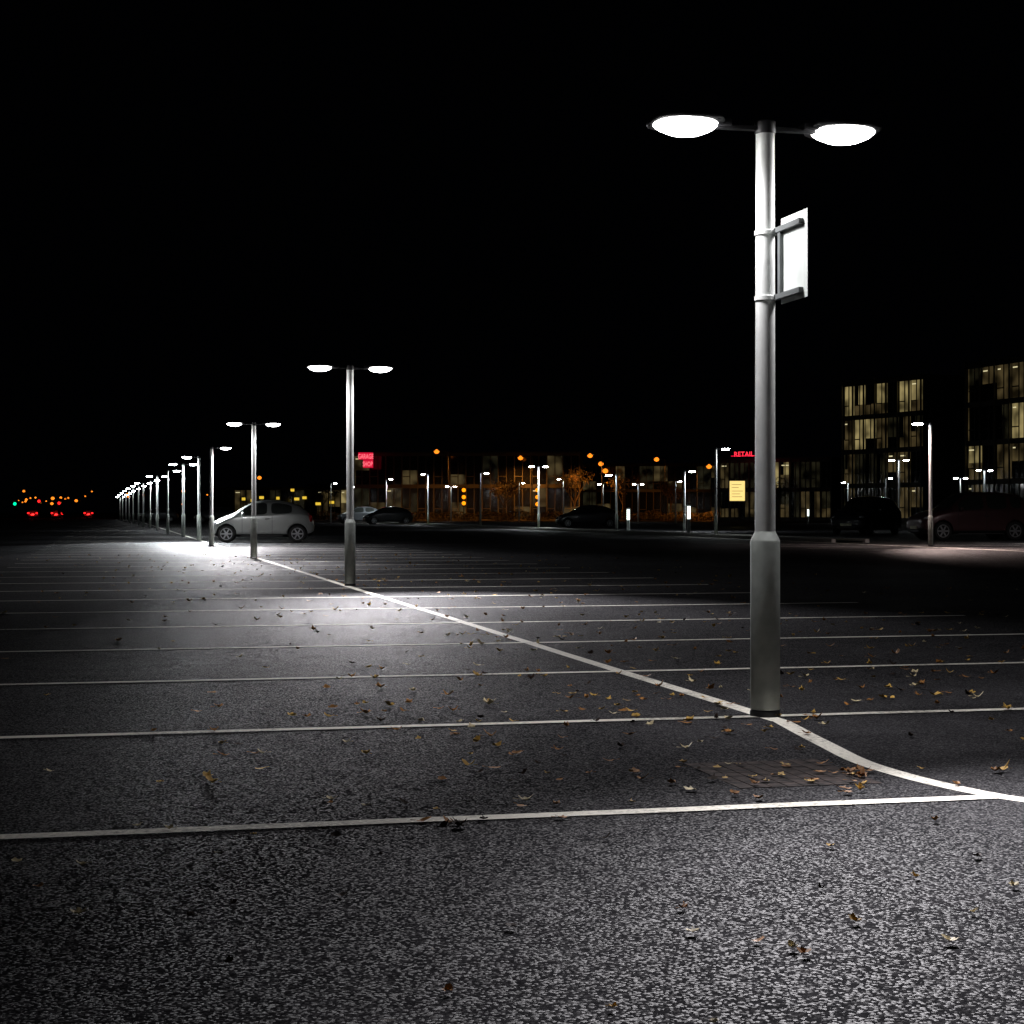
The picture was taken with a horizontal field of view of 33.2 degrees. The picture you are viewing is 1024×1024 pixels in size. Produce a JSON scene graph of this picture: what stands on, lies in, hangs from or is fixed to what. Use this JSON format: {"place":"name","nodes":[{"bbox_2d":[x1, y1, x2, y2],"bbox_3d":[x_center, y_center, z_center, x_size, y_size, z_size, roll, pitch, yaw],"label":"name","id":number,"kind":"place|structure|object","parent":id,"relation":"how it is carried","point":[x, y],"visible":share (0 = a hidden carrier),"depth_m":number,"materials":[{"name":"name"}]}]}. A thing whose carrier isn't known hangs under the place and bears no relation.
{"place":"outdoors","nodes":[
{"label":"outdoors","id":0,"kind":"place"},
{"bbox_2d":[213,487,345,518],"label":"warehouse building","id":1,"kind":"structure","parent":0,"point":[229,497],"depth_m":260.01,"materials":[{"name":"black glass"}]},
{"bbox_2d":[354,452,583,519],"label":"warehouse building","id":2,"kind":"structure","parent":0,"point":[407,486],"depth_m":205.15,"materials":[{"name":"black glass"}]},
{"bbox_2d":[358,452,372,467],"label":"illuminated sign","id":3,"kind":"object","parent":2,"relation":"attached to","point":[366,458],"visible":1,"depth_m":202.82,"materials":[{"name":"red plastic"}]},
{"bbox_2d":[0,513,1023,1023],"bbox_3d":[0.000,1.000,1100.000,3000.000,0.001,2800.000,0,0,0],"label":"ground","id":4,"kind":"structure","parent":0,"point":[408,927],"depth_m":6.32,"materials":[{"name":"grey asphalt"}]},
{"bbox_2d":[13,498,16,518],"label":"traffic light","id":5,"kind":"object","parent":4,"relation":"on","point":[15,506],"visible":1,"depth_m":251.88,"materials":[{"name":"black plastic"}]},
{"bbox_2d":[27,509,38,517],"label":"queueing car","id":6,"kind":"object","parent":4,"relation":"on","point":[32,512],"visible":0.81,"depth_m":274.13,"materials":[{"name":"black paint"}]},
{"bbox_2d":[38,498,40,518],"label":"traffic light","id":7,"kind":"object","parent":4,"relation":"on","point":[39,506],"visible":1,"depth_m":253.88,"materials":[{"name":"black plastic"}]},
{"bbox_2d":[51,509,62,517],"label":"queueing car","id":8,"kind":"object","parent":4,"relation":"on","point":[54,512],"visible":0.85,"depth_m":275.13,"materials":[{"name":"black paint"}]},
{"bbox_2d":[58,498,60,518],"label":"traffic light","id":9,"kind":"object","parent":4,"relation":"on","point":[59,506],"visible":1,"depth_m":251.88,"materials":[{"name":"black plastic"}]},
{"bbox_2d":[83,509,93,517],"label":"queueing car","id":10,"kind":"object","parent":4,"relation":"on","point":[88,512],"visible":1,"depth_m":298.19,"materials":[{"name":"black paint"}]},
{"bbox_2d":[121,493,130,521],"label":"street lamp","id":11,"kind":"object","parent":4,"relation":"on","point":[126,508],"visible":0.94,"depth_m":179.98,"materials":[{"name":"grey metal"}]},
{"bbox_2d":[123,490,134,522],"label":"street lamp","id":12,"kind":"object","parent":4,"relation":"on","point":[129,505],"visible":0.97,"depth_m":159.96,"materials":[{"name":"grey metal"}]},
{"bbox_2d":[126,488,139,522],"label":"street lamp","id":13,"kind":"object","parent":4,"relation":"on","point":[133,504],"visible":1,"depth_m":143.96,"materials":[{"name":"grey metal"}]},
{"bbox_2d":[131,485,145,524],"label":"street lamp","id":14,"kind":"object","parent":4,"relation":"on","point":[138,503],"visible":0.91,"depth_m":129.95,"materials":[{"name":"grey metal"}]},
{"bbox_2d":[135,482,151,526],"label":"street lamp","id":15,"kind":"object","parent":4,"relation":"on","point":[143,519],"visible":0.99,"depth_m":116.95,"materials":[{"name":"grey metal"}]},
{"bbox_2d":[149,480,159,528],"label":"street lamp","id":16,"kind":"object","parent":4,"relation":"on","point":[150,502],"visible":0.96,"depth_m":103.96,"materials":[{"name":"grey metal"}]},
{"bbox_2d":[147,475,166,530],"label":"street lamp","id":17,"kind":"object","parent":4,"relation":"on","point":[157,521],"visible":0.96,"depth_m":91.96,"materials":[{"name":"grey metal"}]},
{"bbox_2d":[137,508,178,521],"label":"parked car","id":18,"kind":"object","parent":4,"relation":"on","point":[173,515],"visible":0.78,"depth_m":171.29,"materials":[{"name":"grey paint"}]},
{"bbox_2d":[166,470,180,532],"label":"street lamp","id":19,"kind":"object","parent":4,"relation":"on","point":[167,522],"visible":1,"depth_m":79.95,"materials":[{"name":"grey metal"}]},
{"bbox_2d":[169,463,197,536],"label":"street lamp","id":20,"kind":"object","parent":4,"relation":"on","point":[183,498],"visible":0.99,"depth_m":68.96,"materials":[{"name":"grey metal"}]},
{"bbox_2d":[182,456,200,540],"bbox_3d":[-10.943,-0.456,58.542,0.668,2.912,0.266,0,0,-13],"label":"street lamp","id":21,"kind":"object","parent":4,"relation":"on","point":[199,508],"visible":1,"depth_m":58.55,"materials":[{"name":"grey metal"}]},
{"bbox_2d":[194,507,234,521],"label":"parked car","id":22,"kind":"object","parent":4,"relation":"on","point":[220,512],"visible":0.55,"depth_m":164.29,"materials":[{"name":"grey paint"}]},
{"bbox_2d":[209,446,231,545],"bbox_3d":[-8.508,-0.456,50.059,0.668,2.912,0.266,0,0,-13],"label":"street lamp","id":23,"kind":"object","parent":4,"relation":"on","point":[211,529],"visible":1,"depth_m":49.95,"materials":[{"name":"grey metal"}]},
{"bbox_2d":[226,422,281,558],"bbox_3d":[-5.540,-0.466,36.801,1.187,2.932,0.266,0,0,-13],"label":"street lamp","id":24,"kind":"object","parent":4,"relation":"on","point":[253,536],"visible":1,"depth_m":36.76,"materials":[{"name":"grey metal"}]},
{"bbox_2d":[214,500,313,542],"bbox_3d":[-8.300,0.299,57.000,3.444,1.401,1.937,0,0,-7],"label":"parked car","id":25,"kind":"object","parent":4,"relation":"on","point":[276,518],"visible":0.88,"depth_m":56.29,"materials":[{"name":"silver metal"}]},
{"bbox_2d":[242,488,333,513],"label":"forecourt floodlights","id":26,"kind":"object","parent":4,"relation":"on","point":[296,498],"visible":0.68,"depth_m":250.12,"materials":[{"name":"brown"}]},
{"bbox_2d":[304,477,342,510],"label":"tree","id":27,"kind":"object","parent":4,"relation":"on","point":[322,488],"visible":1,"depth_m":235.21,"materials":[{"name":"brown plant"}]},
{"bbox_2d":[330,483,336,522],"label":"street lamp","id":28,"kind":"object","parent":4,"relation":"on","point":[330,503],"visible":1,"depth_m":159.96,"materials":[{"name":"grey metal"}]},
{"bbox_2d":[306,364,393,585],"bbox_3d":[-2.190,-0.496,23.201,1.187,2.992,0.266,0,0,-13],"label":"street lamp","id":29,"kind":"object","parent":4,"relation":"on","point":[350,551],"visible":1,"depth_m":23.16,"materials":[{"name":"grey metal"}]},
{"bbox_2d":[336,506,376,522],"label":"parked car","id":30,"kind":"object","parent":4,"relation":"on","point":[360,512],"visible":0.44,"depth_m":151.22,"materials":[{"name":"grey paint"}]},
{"bbox_2d":[363,507,412,523],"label":"parked car","id":31,"kind":"object","parent":4,"relation":"on","point":[394,514],"visible":0.99,"depth_m":140.31,"materials":[{"name":"black paint"}]},
{"bbox_2d":[386,479,391,506],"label":"street lamp","id":32,"kind":"object","parent":4,"relation":"on","point":[386,491],"visible":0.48,"depth_m":149.96,"materials":[{"name":"grey metal"}]},
{"bbox_2d":[421,474,428,523],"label":"street lamp","id":33,"kind":"object","parent":4,"relation":"on","point":[428,499],"visible":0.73,"depth_m":130.96,"materials":[{"name":"grey metal"}]},
{"bbox_2d":[434,449,449,520],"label":"road lamp","id":34,"kind":"object","parent":4,"relation":"on","point":[436,451],"visible":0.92,"depth_m":197.95,"materials":[{"name":"brown"}]},
{"bbox_2d":[462,487,465,519],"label":"traffic light","id":35,"kind":"object","parent":4,"relation":"on","point":[463,497],"visible":0.96,"depth_m":195.88,"materials":[{"name":"orange plastic"}]},
{"bbox_2d":[479,473,488,525],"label":"street lamp","id":36,"kind":"object","parent":4,"relation":"on","point":[480,500],"visible":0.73,"depth_m":113.95,"materials":[{"name":"grey metal"}]},
{"bbox_2d":[488,478,526,520],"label":"tree","id":37,"kind":"object","parent":4,"relation":"on","point":[515,486],"visible":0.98,"depth_m":199.99,"materials":[{"name":"brown plant"}]},
{"bbox_2d":[0,520,1023,838],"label":"bay markings","id":38,"kind":"object","parent":4,"relation":"on","point":[830,746],"visible":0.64,"depth_m":8.08,"materials":[{"name":"white paint"}]},
{"bbox_2d":[1,553,1023,1022],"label":"fallen leaves","id":39,"kind":"object","parent":4,"relation":"on","point":[459,823],"visible":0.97,"depth_m":8.12,"materials":[{"name":"brown plant"}]},
{"bbox_2d":[317,510,717,520],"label":"hedge","id":40,"kind":"object","parent":4,"relation":"on","point":[443,515],"visible":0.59,"depth_m":193.76,"materials":[{"name":"green plant"}]},
{"bbox_2d":[518,483,523,521],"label":"street lamp","id":41,"kind":"object","parent":4,"relation":"on","point":[519,504],"visible":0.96,"depth_m":169.98,"materials":[{"name":"grey metal"}]},
{"bbox_2d":[518,456,532,515],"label":"road lamp","id":42,"kind":"object","parent":4,"relation":"on","point":[520,457],"visible":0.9,"depth_m":201.94,"materials":[{"name":"brown"}]},
{"bbox_2d":[535,487,537,512],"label":"traffic light","id":43,"kind":"object","parent":4,"relation":"on","point":[536,497],"visible":0.69,"depth_m":195.83,"materials":[{"name":"orange plastic"}]},
{"bbox_2d":[528,466,548,527],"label":"street lamp","id":44,"kind":"object","parent":4,"relation":"on","point":[538,520],"visible":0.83,"depth_m":96.95,"materials":[{"name":"grey metal"}]},
{"bbox_2d":[557,479,563,513],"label":"street lamp","id":45,"kind":"object","parent":4,"relation":"on","point":[563,495],"visible":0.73,"depth_m":149.95,"materials":[{"name":"grey metal"}]},
{"bbox_2d":[553,465,600,508],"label":"tree","id":46,"kind":"object","parent":4,"relation":"on","point":[571,476],"visible":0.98,"depth_m":202.90,"materials":[{"name":"brown plant"}]},
{"bbox_2d":[555,505,618,526],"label":"parked car","id":47,"kind":"object","parent":4,"relation":"on","point":[591,515],"visible":0.98,"depth_m":111.25,"materials":[{"name":"black paint"}]},
{"bbox_2d":[313,519,868,542],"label":"kerb","id":48,"kind":"structure","parent":4,"relation":"on","point":[790,538],"depth_m":75.57,"materials":[{"name":"concrete"}]},
{"bbox_2d":[587,453,602,505],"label":"road lamp","id":49,"kind":"object","parent":4,"relation":"on","point":[589,455],"visible":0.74,"depth_m":199.97,"materials":[{"name":"brown"}]},
{"bbox_2d":[603,469,615,511],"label":"road lamp","id":50,"kind":"object","parent":4,"relation":"on","point":[605,470],"visible":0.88,"depth_m":249.97,"materials":[{"name":"brown"}]},
{"bbox_2d":[606,474,617,529],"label":"street lamp","id":51,"kind":"object","parent":4,"relation":"on","point":[616,521],"visible":0.82,"depth_m":86.95,"materials":[{"name":"grey metal"}]},
{"bbox_2d":[604,472,638,520],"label":"tree","id":52,"kind":"object","parent":4,"relation":"on","point":[620,483],"visible":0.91,"depth_m":200.50,"materials":[{"name":"brown plant"}]},
{"bbox_2d":[392,522,854,539],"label":"planting strip","id":53,"kind":"object","parent":4,"relation":"on","point":[691,533],"visible":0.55,"depth_m":66.42,"materials":[{"name":"green plant"}]},
{"bbox_2d":[626,508,629,529],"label":"bollard light","id":54,"kind":"object","parent":4,"relation":"on","point":[628,518],"visible":0.96,"depth_m":86.94,"materials":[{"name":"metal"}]},
{"bbox_2d":[634,484,642,521],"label":"street lamp","id":55,"kind":"object","parent":4,"relation":"on","point":[638,504],"visible":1,"depth_m":169.97,"materials":[{"name":"grey metal"}]},
{"bbox_2d":[654,457,665,513],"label":"road lamp","id":56,"kind":"object","parent":4,"relation":"on","point":[656,459],"visible":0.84,"depth_m":279.95,"materials":[{"name":"brown"}]},
{"bbox_2d":[657,479,683,520],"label":"tree","id":57,"kind":"object","parent":4,"relation":"on","point":[666,488],"visible":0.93,"depth_m":200.20,"materials":[{"name":"brown plant"}]},
{"bbox_2d":[675,481,681,522],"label":"street lamp","id":58,"kind":"object","parent":4,"relation":"on","point":[675,499],"visible":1,"depth_m":149.95,"materials":[{"name":"grey metal"}]},
{"bbox_2d":[683,471,694,531],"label":"street lamp","id":59,"kind":"object","parent":4,"relation":"on","point":[684,522],"visible":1,"depth_m":87.45,"materials":[{"name":"grey metal"}]},
{"bbox_2d":[687,505,690,532],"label":"bollard light","id":60,"kind":"object","parent":4,"relation":"on","point":[688,520],"visible":0.97,"depth_m":80.44,"materials":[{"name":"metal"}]},
{"bbox_2d":[696,464,711,520],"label":"road lamp","id":61,"kind":"object","parent":4,"relation":"on","point":[708,466],"visible":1,"depth_m":194.95,"materials":[{"name":"brown"}]},
{"bbox_2d":[714,448,730,534],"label":"street lamp","id":62,"kind":"object","parent":4,"relation":"on","point":[715,520],"visible":1,"depth_m":66.96,"materials":[{"name":"grey metal"}]},
{"bbox_2d":[728,480,745,525],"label":"illuminated sign","id":63,"kind":"object","parent":4,"relation":"on","point":[736,490],"visible":0.92,"depth_m":119.92,"materials":[{"name":"yellow plastic"}]},
{"bbox_2d":[646,110,881,717],"bbox_3d":[1.240,-0.461,8.401,1.187,2.922,0.266,0,0,-13],"label":"street lamp","id":64,"kind":"object","parent":4,"relation":"on","point":[765,621],"visible":1,"depth_m":8.36,"materials":[{"name":"grey metal"}]},
{"bbox_2d":[754,208,807,303],"bbox_3d":[1.297,-1.218,8.237,0.105,0.415,0.450,0,0,-19],"label":"parking sign","id":65,"kind":"object","parent":64,"relation":"attached to","point":[791,231],"visible":0.91,"depth_m":8.20,"materials":[{"name":"metal"}]},
{"bbox_2d":[684,759,880,788],"bbox_3d":[1.024,0.998,6.564,0.554,0.003,0.626,0,0,-13],"label":"drain cover","id":66,"kind":"object","parent":4,"relation":"on","point":[797,771],"visible":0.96,"depth_m":6.54,"materials":[{"name":"grey metal"}]},
{"bbox_2d":[775,477,792,500],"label":"tree","id":67,"kind":"object","parent":4,"relation":"on","point":[780,490],"visible":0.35,"depth_m":171.25,"materials":[{"name":"brown plant"}]},
{"bbox_2d":[831,496,901,534],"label":"parked car","id":68,"kind":"object","parent":4,"relation":"on","point":[868,515],"visible":1,"depth_m":75.08,"materials":[{"name":"black paint"}]},
{"bbox_2d":[889,459,908,530],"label":"street lamp","id":69,"kind":"object","parent":4,"relation":"on","point":[899,480],"visible":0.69,"depth_m":89.96,"materials":[{"name":"grey metal"}]},
{"bbox_2d":[841,372,967,522],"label":"office building","id":70,"kind":"structure","parent":4,"relation":"on","point":[880,416],"depth_m":157.29,"materials":[{"name":"black glass"}]},
{"bbox_2d":[911,422,932,545],"bbox_3d":[11.947,-0.806,49.943,0.668,3.612,0.266,0,0,-13],"label":"street lamp","id":71,"kind":"object","parent":4,"relation":"on","point":[930,529],"visible":1,"depth_m":49.95,"materials":[{"name":"grey metal"}]},
{"bbox_2d":[907,492,1023,539],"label":"parked car","id":72,"kind":"object","parent":4,"relation":"on","point":[993,515],"visible":0.97,"depth_m":60.77,"materials":[{"name":"red paint"}]},
{"bbox_2d":[976,470,992,491],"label":"street lamp","id":73,"kind":"object","parent":4,"relation":"on","point":[984,476],"visible":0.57,"depth_m":109.95,"materials":[{"name":"grey metal"}]},
{"bbox_2d":[0,0,1023,512],"label":"sky","id":74,"kind":"structure","parent":0,"point":[204,204],"materials":[{"name":"black"}]},
{"bbox_2d":[583,463,717,517],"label":"warehouse building","id":75,"kind":"structure","parent":0,"point":[649,476],"depth_m":288.13,"materials":[{"name":"black glass"}]},
{"bbox_2d":[718,457,843,521],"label":"retail building","id":76,"kind":"structure","parent":0,"point":[814,483],"depth_m":182.15,"materials":[{"name":"black glass"}]},
{"bbox_2d":[731,452,754,456],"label":"illuminated sign","id":77,"kind":"object","parent":76,"relation":"attached to","point":[746,454],"visible":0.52,"depth_m":181.91,"materials":[{"name":"red plastic"}]},
{"bbox_2d":[964,355,1023,498],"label":"office building","id":78,"kind":"structure","parent":0,"point":[994,405],"depth_m":143.97,"materials":[{"name":"black glass"}]}
]}

